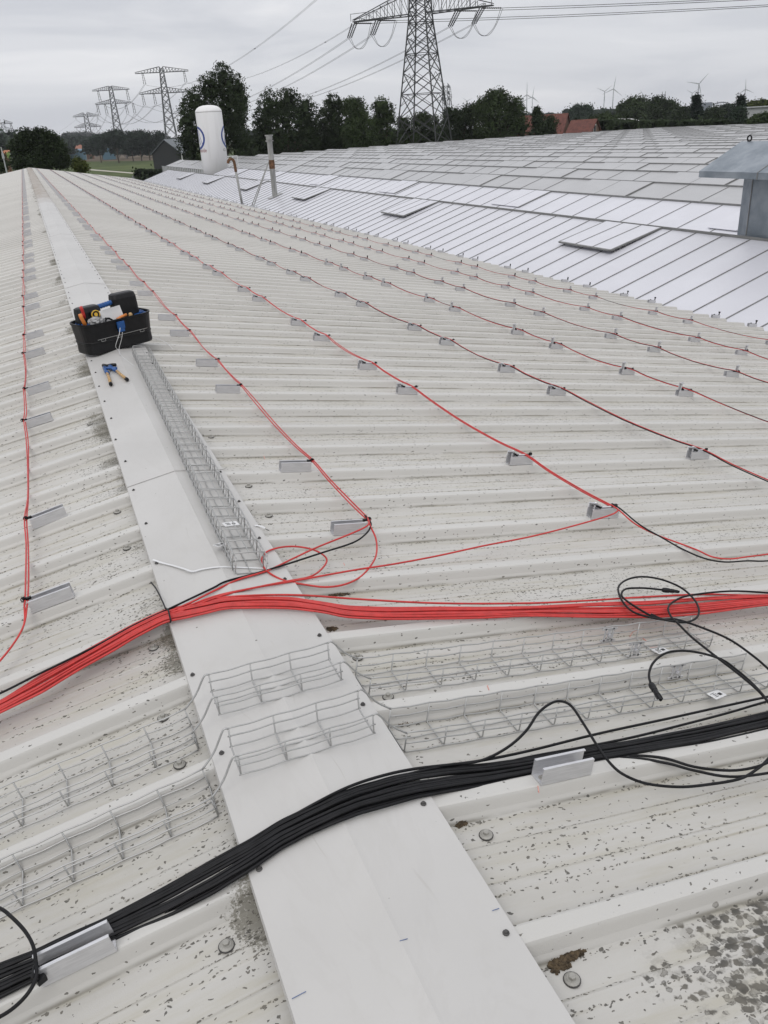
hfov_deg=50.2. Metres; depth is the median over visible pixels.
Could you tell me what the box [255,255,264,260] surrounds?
rail bracket
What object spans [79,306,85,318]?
screwdriver
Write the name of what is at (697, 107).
conifer tree
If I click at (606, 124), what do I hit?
hedge
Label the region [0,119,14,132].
lattice pylon
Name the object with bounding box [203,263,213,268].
rail bracket
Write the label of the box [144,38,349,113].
power line
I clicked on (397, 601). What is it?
solar cable
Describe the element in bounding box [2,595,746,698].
solar cable
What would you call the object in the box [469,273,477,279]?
rail bracket
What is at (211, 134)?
gas tank
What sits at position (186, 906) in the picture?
solar cable
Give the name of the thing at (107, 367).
crimping pliers
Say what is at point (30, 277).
rail bracket
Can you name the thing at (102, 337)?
tool tote
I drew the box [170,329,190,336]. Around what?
rail bracket
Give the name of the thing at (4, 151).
house
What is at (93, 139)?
broadleaf tree
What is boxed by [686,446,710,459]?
rail bracket
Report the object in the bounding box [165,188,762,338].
solar cable
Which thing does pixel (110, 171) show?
path
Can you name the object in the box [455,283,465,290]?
rail bracket
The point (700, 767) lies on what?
solar cable
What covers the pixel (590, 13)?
power line
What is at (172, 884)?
solar cable
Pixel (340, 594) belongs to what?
moss clump
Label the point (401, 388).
rail bracket
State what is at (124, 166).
ground
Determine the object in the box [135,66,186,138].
lattice pylon
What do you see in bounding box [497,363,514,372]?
rail bracket
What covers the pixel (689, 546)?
solar cable
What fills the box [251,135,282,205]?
flue pipe
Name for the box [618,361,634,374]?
rail bracket
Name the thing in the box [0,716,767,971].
solar cable
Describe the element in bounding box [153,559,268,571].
packing strap
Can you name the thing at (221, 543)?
cable tray
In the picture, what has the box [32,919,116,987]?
rail bracket
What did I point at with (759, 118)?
shrub
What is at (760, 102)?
broadleaf tree
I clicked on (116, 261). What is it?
rail bracket
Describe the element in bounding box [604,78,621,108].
wind turbine
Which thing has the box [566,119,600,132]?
farmhouse
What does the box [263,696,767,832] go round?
solar cable
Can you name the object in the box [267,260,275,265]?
rail bracket
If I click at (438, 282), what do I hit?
rail bracket
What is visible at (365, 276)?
rail bracket
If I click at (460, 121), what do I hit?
broadleaf tree
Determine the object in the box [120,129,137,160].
broadleaf tree
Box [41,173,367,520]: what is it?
solar cable
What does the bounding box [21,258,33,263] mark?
rail bracket
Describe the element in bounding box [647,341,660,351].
rail bracket
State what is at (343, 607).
solar cable
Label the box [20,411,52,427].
rail bracket
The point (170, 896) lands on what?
solar cable
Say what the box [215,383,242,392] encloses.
rail bracket
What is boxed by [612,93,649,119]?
broadleaf tree
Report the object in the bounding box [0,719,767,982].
solar cable
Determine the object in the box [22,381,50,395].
rail bracket
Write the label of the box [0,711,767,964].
solar cable
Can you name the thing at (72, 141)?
distant wood
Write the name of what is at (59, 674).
solar cable
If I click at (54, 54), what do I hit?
sky
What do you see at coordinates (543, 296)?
solar cable
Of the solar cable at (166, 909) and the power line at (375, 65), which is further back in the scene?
the power line at (375, 65)
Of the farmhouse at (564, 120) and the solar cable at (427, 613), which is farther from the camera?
the farmhouse at (564, 120)
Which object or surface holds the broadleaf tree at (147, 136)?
on the ground
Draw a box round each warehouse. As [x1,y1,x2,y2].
[0,167,767,1023]
[70,149,86,160]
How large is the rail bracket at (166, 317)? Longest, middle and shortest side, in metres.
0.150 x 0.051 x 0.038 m
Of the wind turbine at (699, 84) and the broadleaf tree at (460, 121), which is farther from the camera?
the wind turbine at (699, 84)
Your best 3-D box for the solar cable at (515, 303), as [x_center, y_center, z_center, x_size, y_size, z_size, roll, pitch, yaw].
[-9.795,-13.809,35.678,0.025,0.042,79.434,-12,26,-19]
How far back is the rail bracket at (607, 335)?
8.26 m
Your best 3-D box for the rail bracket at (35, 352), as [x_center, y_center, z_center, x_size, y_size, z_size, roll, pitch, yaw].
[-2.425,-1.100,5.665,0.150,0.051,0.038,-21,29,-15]
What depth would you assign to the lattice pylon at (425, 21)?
139.82 m
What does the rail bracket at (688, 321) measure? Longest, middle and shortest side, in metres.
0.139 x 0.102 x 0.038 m
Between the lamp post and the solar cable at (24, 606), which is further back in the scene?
the lamp post
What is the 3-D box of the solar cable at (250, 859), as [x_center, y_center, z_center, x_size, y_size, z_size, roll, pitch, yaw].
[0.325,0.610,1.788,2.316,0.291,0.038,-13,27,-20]
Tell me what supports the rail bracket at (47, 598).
on the warehouse at (652, 901)
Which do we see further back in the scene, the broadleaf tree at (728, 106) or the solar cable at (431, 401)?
the broadleaf tree at (728, 106)
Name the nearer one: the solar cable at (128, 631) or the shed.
the solar cable at (128, 631)
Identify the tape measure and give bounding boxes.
[90,310,99,316]
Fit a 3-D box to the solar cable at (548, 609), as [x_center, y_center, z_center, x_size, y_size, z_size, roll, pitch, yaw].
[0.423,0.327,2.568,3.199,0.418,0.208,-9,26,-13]
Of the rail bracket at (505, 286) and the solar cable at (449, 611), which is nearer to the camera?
the solar cable at (449, 611)
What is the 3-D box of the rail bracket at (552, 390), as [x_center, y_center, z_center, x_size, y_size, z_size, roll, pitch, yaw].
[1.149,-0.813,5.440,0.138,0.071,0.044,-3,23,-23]
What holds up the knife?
in the tool tote at (102, 337)
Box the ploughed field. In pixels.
[86,154,152,161]
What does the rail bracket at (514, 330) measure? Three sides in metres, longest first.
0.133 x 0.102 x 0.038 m
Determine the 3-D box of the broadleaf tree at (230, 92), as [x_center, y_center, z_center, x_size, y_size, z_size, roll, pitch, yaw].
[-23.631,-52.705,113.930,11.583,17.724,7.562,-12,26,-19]
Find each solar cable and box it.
[0,203,29,661]
[0,515,371,693]
[0,595,767,701]
[0,596,767,704]
[0,599,767,705]
[0,601,767,707]
[0,602,767,710]
[0,604,767,713]
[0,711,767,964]
[0,712,767,966]
[0,714,766,969]
[0,714,767,974]
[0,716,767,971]
[0,718,767,979]
[0,719,766,978]
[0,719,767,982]
[0,722,767,983]
[0,723,767,986]
[0,724,767,991]
[0,726,767,993]
[0,727,767,998]
[0,906,38,1018]
[1,595,756,699]
[1,600,767,705]
[1,731,710,974]
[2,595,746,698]
[8,598,767,700]
[9,605,761,706]
[19,202,28,636]
[34,604,653,687]
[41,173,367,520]
[44,176,370,520]
[55,172,611,505]
[74,175,767,479]
[78,172,767,421]
[78,186,610,505]
[83,174,766,421]
[83,179,767,481]
[97,175,765,381]
[106,175,766,358]
[113,180,767,382]
[124,180,767,359]
[153,185,767,339]
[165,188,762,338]
[169,517,369,611]
[170,509,618,614]
[170,523,377,612]
[203,774,525,895]
[216,593,767,604]
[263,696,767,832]
[282,598,754,606]
[393,700,767,787]
[492,701,766,764]
[546,613,624,613]
[611,503,767,562]
[612,505,767,559]
[612,756,767,777]
[617,576,699,623]
[620,587,767,669]
[625,754,767,771]
[648,650,766,697]
[667,590,767,702]
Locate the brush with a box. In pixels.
[131,163,162,180]
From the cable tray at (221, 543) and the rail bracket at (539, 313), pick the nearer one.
the cable tray at (221, 543)
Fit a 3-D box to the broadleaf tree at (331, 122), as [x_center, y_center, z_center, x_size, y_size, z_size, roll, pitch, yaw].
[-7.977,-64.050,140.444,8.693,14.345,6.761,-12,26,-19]
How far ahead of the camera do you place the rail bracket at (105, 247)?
11.37 m
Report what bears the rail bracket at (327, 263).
on the warehouse at (652, 901)
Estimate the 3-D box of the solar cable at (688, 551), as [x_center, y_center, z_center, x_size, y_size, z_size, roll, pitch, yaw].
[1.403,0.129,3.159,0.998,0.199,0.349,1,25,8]
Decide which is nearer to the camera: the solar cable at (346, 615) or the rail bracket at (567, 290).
the solar cable at (346, 615)
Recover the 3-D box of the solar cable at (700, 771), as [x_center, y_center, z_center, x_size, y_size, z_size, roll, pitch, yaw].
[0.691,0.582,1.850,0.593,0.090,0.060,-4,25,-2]
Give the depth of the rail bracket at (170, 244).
12.92 m
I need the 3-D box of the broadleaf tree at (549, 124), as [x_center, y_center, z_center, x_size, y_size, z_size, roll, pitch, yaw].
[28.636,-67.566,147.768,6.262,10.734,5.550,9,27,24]
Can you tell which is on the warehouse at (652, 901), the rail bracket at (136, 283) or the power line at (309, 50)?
the rail bracket at (136, 283)
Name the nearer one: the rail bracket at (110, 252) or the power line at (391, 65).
the rail bracket at (110, 252)
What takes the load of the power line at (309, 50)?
hanging from the lattice pylon at (425, 21)
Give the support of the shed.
on the ploughed field
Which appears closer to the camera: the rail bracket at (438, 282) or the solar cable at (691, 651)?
the solar cable at (691, 651)
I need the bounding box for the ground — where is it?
[2,127,508,177]
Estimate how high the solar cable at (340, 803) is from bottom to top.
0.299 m
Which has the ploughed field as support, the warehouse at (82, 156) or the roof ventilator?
the warehouse at (82, 156)
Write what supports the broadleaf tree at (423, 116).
on the ground
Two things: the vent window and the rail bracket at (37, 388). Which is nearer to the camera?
the rail bracket at (37, 388)
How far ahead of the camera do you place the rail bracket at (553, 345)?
7.25 m
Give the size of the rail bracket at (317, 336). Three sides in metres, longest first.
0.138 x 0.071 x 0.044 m
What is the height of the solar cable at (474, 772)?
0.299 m
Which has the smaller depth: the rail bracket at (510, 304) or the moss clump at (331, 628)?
the moss clump at (331, 628)
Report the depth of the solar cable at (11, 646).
3.02 m
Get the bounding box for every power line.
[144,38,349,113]
[147,0,314,86]
[161,36,371,111]
[185,1,390,84]
[251,27,447,109]
[306,24,471,98]
[372,6,767,23]
[396,5,761,20]
[480,0,745,10]
[507,0,705,7]
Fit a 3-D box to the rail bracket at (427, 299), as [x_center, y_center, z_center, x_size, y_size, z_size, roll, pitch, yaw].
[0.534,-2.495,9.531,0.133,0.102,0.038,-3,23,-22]
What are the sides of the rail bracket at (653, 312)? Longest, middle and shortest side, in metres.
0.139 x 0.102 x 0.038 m
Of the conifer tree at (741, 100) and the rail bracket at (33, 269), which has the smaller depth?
the rail bracket at (33, 269)
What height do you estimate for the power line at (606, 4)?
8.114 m
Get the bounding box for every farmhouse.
[513,113,569,136]
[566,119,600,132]
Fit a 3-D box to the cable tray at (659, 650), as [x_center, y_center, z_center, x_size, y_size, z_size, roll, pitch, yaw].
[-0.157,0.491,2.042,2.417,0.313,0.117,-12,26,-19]
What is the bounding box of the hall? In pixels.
[746,106,767,119]
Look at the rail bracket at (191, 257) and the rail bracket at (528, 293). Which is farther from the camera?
the rail bracket at (528, 293)
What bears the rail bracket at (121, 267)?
on the warehouse at (652, 901)
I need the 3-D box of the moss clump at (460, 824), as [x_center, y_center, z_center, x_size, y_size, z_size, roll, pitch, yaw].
[0.157,0.630,1.656,0.031,0.009,0.018,-12,26,-19]
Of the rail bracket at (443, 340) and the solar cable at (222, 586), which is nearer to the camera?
the solar cable at (222, 586)
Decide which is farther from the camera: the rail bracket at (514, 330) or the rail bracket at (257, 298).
the rail bracket at (257, 298)
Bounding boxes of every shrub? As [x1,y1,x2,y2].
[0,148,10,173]
[70,155,90,172]
[730,105,749,123]
[747,110,767,123]
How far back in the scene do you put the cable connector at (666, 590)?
2.70 m
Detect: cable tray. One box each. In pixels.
[0,616,713,838]
[0,653,767,918]
[132,346,267,573]
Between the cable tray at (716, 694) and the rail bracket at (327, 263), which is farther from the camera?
the rail bracket at (327, 263)
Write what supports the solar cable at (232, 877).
on the warehouse at (652, 901)
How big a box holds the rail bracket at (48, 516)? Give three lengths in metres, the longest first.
0.150 x 0.051 x 0.038 m
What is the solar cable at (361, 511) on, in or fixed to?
on the warehouse at (652, 901)
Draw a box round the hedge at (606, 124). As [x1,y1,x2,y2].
[233,113,747,155]
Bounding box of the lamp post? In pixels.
[0,147,6,172]
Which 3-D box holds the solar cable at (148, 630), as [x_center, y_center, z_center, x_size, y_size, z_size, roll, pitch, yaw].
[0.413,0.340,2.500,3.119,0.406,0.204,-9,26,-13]
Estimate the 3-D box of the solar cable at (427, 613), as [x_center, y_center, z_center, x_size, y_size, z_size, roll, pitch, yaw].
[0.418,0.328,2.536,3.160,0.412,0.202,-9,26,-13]
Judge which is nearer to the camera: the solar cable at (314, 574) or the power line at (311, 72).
the solar cable at (314, 574)
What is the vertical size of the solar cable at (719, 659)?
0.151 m
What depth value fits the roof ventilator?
13.57 m
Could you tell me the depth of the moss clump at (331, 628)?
2.33 m
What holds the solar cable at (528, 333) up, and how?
on the warehouse at (652, 901)
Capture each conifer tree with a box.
[687,92,709,118]
[726,92,748,118]
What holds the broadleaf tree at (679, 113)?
on the ground
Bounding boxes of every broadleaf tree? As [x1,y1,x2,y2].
[3,126,73,170]
[87,133,106,162]
[99,126,129,162]
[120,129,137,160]
[127,129,148,160]
[137,130,155,159]
[148,130,170,149]
[173,60,252,159]
[249,85,325,155]
[313,92,347,150]
[338,95,380,148]
[368,94,398,145]
[394,110,448,143]
[436,101,478,141]
[470,85,531,138]
[526,106,561,135]
[565,101,598,119]
[590,110,619,119]
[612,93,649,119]
[641,93,680,119]
[659,103,690,119]
[704,101,727,119]
[718,102,734,118]
[745,98,767,106]
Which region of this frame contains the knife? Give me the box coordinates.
[78,314,86,324]
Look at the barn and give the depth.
211.46 m
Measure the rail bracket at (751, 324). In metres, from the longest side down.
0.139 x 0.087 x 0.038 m
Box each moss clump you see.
[326,626,338,631]
[328,592,349,595]
[455,820,467,828]
[547,948,587,974]
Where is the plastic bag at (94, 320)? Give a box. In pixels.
[88,317,104,324]
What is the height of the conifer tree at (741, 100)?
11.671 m
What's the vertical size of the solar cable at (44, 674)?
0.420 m
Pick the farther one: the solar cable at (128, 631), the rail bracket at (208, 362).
the rail bracket at (208, 362)
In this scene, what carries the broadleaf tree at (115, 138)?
on the ground
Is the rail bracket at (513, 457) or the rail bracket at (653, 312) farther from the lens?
the rail bracket at (653, 312)
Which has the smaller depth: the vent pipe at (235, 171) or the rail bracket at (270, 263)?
the rail bracket at (270, 263)
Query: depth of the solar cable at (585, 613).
2.49 m
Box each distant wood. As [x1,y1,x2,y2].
[0,121,174,158]
[245,106,707,135]
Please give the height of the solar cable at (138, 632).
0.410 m
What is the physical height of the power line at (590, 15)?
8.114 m
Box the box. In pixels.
[99,305,122,320]
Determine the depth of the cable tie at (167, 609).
2.36 m
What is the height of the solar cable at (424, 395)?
0.036 m
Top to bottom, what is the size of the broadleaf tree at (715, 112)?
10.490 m
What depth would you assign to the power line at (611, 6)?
126.45 m
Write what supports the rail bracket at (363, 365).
on the warehouse at (652, 901)
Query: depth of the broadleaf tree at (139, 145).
437.24 m
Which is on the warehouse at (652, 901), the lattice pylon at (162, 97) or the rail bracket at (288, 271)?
the rail bracket at (288, 271)
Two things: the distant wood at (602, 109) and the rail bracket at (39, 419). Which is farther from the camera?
the distant wood at (602, 109)
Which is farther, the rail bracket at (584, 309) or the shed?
the shed
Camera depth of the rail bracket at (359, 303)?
8.54 m
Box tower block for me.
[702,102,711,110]
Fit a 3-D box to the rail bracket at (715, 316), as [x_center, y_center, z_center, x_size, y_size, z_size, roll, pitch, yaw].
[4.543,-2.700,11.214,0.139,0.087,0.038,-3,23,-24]
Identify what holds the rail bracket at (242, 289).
on the warehouse at (652, 901)
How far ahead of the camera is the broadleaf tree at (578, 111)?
367.08 m
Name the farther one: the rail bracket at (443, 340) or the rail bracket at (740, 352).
the rail bracket at (740, 352)
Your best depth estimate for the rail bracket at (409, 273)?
12.50 m
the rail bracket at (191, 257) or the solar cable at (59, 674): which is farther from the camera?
the rail bracket at (191, 257)
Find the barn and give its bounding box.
[150,139,194,168]
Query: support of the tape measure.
in the tool tote at (102, 337)
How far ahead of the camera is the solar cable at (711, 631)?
2.43 m
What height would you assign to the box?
0.108 m
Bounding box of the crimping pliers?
[102,363,128,385]
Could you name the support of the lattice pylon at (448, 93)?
on the ground
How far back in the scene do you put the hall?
166.06 m
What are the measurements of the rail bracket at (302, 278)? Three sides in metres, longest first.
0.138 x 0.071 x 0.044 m
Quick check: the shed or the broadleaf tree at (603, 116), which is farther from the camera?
the shed
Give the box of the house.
[3,150,11,171]
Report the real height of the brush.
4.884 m
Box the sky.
[0,0,767,142]
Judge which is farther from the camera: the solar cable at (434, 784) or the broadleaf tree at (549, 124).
the broadleaf tree at (549, 124)
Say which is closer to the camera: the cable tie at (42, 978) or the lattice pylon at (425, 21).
the cable tie at (42, 978)
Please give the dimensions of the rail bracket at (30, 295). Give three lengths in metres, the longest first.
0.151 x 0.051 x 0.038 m
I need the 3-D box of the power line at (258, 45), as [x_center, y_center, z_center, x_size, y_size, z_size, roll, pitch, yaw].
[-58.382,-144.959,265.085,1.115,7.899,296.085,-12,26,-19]
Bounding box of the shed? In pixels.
[103,148,115,159]
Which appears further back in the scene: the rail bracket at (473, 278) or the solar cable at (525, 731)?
the rail bracket at (473, 278)
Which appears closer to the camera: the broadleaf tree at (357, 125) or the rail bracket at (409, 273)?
the rail bracket at (409, 273)
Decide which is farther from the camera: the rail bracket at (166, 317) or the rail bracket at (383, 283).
the rail bracket at (383, 283)
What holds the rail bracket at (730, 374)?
on the warehouse at (652, 901)
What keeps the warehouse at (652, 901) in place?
on the ground
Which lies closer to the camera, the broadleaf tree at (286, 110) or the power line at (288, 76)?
the broadleaf tree at (286, 110)
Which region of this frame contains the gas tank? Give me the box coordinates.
[195,105,227,173]
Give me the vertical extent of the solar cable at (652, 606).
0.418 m
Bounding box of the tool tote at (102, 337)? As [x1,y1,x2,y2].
[70,290,151,354]
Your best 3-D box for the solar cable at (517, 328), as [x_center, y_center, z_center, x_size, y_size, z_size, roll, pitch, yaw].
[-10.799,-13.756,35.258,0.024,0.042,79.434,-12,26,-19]
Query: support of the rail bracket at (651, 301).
on the warehouse at (652, 901)
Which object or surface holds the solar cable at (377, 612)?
on the warehouse at (652, 901)
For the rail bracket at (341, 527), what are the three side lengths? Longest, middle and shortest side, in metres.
0.150 x 0.051 x 0.038 m
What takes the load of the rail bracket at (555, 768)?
on the warehouse at (652, 901)
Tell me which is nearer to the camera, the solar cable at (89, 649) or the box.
the solar cable at (89, 649)
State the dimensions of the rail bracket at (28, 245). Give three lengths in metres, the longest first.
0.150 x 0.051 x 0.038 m
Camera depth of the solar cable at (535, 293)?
10.87 m
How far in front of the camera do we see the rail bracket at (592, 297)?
11.92 m
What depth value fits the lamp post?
81.00 m
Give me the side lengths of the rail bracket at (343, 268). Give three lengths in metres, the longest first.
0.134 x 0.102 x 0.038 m
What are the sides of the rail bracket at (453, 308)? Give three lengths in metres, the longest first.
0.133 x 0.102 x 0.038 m
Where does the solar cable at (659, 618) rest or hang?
on the warehouse at (652, 901)
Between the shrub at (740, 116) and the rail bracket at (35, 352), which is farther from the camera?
the shrub at (740, 116)
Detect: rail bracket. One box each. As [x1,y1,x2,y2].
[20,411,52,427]
[20,582,74,612]
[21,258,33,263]
[21,292,37,299]
[21,347,45,358]
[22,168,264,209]
[22,243,32,247]
[22,252,33,257]
[22,267,35,273]
[22,274,35,281]
[22,302,39,310]
[22,329,43,339]
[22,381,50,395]
[23,504,67,528]
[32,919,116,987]
[100,246,111,249]
[105,251,116,254]
[111,259,122,262]
[116,265,129,269]
[130,281,144,285]
[137,290,153,295]
[158,314,176,320]
[167,241,175,245]
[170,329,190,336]
[180,250,189,254]
[189,255,198,259]
[196,358,219,366]
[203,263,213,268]
[212,269,223,275]
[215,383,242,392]
[238,285,250,291]
[252,294,265,301]
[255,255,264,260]
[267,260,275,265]
[279,458,313,471]
[286,269,296,274]
[290,317,306,325]
[300,275,310,281]
[313,332,330,340]
[324,258,332,265]
[330,517,370,535]
[334,291,346,297]
[339,263,347,270]
[356,300,368,306]
[357,359,377,369]
[363,271,372,279]
[381,278,391,285]
[396,383,417,393]
[406,268,414,274]
[407,322,421,330]
[424,293,434,301]
[434,277,443,283]
[439,336,454,344]
[449,302,460,311]
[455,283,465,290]
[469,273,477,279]
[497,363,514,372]
[501,282,509,288]
[505,298,515,306]
[505,450,533,464]
[510,323,524,334]
[525,288,534,294]
[531,749,594,785]
[533,307,544,315]
[546,385,566,395]
[548,337,563,348]
[563,286,571,292]
[579,303,590,310]
[586,501,619,518]
[588,292,597,298]
[604,328,617,338]
[611,311,622,319]
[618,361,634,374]
[647,297,655,302]
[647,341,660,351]
[648,307,658,314]
[675,382,693,396]
[682,315,692,323]
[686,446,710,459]
[688,332,700,341]
[711,311,720,317]
[723,365,739,376]
[735,345,748,354]
[747,320,757,326]
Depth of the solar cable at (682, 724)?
1.96 m
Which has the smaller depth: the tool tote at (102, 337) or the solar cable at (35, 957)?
the solar cable at (35, 957)
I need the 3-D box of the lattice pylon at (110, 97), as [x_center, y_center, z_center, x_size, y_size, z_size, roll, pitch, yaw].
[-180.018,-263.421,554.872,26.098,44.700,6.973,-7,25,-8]
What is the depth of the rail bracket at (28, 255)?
11.03 m
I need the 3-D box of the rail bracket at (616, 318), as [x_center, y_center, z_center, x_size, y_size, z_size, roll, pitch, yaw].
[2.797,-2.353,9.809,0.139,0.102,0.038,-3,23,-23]
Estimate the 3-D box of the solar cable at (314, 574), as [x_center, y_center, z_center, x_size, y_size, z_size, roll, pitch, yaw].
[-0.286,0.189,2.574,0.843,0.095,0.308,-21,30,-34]
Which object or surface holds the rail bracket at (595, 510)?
on the warehouse at (652, 901)
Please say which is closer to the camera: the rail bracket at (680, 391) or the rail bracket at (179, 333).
the rail bracket at (680, 391)
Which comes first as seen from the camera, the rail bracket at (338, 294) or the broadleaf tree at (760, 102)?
the rail bracket at (338, 294)
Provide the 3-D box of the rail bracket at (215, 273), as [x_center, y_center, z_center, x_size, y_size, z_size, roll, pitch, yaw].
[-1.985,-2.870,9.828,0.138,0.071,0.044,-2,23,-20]
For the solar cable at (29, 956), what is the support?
attached to the warehouse at (652, 901)
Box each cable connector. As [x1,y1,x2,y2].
[648,682,662,700]
[662,588,679,592]
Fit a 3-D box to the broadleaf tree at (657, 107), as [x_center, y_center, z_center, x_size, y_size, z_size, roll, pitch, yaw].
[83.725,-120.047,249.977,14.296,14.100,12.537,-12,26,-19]
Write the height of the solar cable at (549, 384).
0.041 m
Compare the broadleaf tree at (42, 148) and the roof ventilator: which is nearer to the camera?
the roof ventilator
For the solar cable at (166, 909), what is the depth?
1.58 m
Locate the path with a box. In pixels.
[91,169,132,173]
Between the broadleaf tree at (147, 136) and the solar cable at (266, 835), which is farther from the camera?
the broadleaf tree at (147, 136)
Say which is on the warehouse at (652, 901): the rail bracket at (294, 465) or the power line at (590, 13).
the rail bracket at (294, 465)
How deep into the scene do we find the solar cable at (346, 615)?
2.32 m
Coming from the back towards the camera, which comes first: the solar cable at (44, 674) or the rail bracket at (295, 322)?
the rail bracket at (295, 322)
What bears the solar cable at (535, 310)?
on the warehouse at (652, 901)
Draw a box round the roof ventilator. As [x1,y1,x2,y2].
[699,135,767,237]
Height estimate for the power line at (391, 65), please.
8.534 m
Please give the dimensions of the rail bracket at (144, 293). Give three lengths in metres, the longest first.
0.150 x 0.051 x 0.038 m
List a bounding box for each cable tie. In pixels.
[31,965,47,986]
[150,582,171,622]
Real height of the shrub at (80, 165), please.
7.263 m
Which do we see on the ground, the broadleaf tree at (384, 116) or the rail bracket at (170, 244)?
the broadleaf tree at (384, 116)
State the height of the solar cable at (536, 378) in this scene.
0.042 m
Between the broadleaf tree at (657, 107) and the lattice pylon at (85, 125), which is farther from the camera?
the lattice pylon at (85, 125)
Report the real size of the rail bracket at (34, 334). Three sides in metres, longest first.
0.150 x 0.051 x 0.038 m
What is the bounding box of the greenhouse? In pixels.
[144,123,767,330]
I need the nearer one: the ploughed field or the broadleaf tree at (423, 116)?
the broadleaf tree at (423, 116)
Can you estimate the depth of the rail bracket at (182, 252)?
11.79 m
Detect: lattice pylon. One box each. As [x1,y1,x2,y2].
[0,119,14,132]
[74,112,100,156]
[94,86,135,158]
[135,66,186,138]
[347,0,502,144]
[441,83,451,108]
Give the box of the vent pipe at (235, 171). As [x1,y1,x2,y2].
[227,158,242,203]
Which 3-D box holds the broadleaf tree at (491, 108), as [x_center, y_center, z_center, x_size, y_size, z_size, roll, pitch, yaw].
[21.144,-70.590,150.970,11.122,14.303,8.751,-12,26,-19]
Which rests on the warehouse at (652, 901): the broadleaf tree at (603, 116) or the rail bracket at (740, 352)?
the rail bracket at (740, 352)
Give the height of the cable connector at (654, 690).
0.017 m
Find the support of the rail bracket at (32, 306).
on the warehouse at (652, 901)
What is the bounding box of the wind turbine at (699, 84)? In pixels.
[689,74,707,95]
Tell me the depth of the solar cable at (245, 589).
2.70 m
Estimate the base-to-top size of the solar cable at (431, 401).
0.036 m
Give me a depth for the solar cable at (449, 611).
2.48 m
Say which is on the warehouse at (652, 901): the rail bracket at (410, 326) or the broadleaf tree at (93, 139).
the rail bracket at (410, 326)
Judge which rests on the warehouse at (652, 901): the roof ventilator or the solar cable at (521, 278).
the solar cable at (521, 278)
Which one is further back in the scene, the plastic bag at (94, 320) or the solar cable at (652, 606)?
the plastic bag at (94, 320)
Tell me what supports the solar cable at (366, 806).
on the warehouse at (652, 901)
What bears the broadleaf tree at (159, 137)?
on the ground

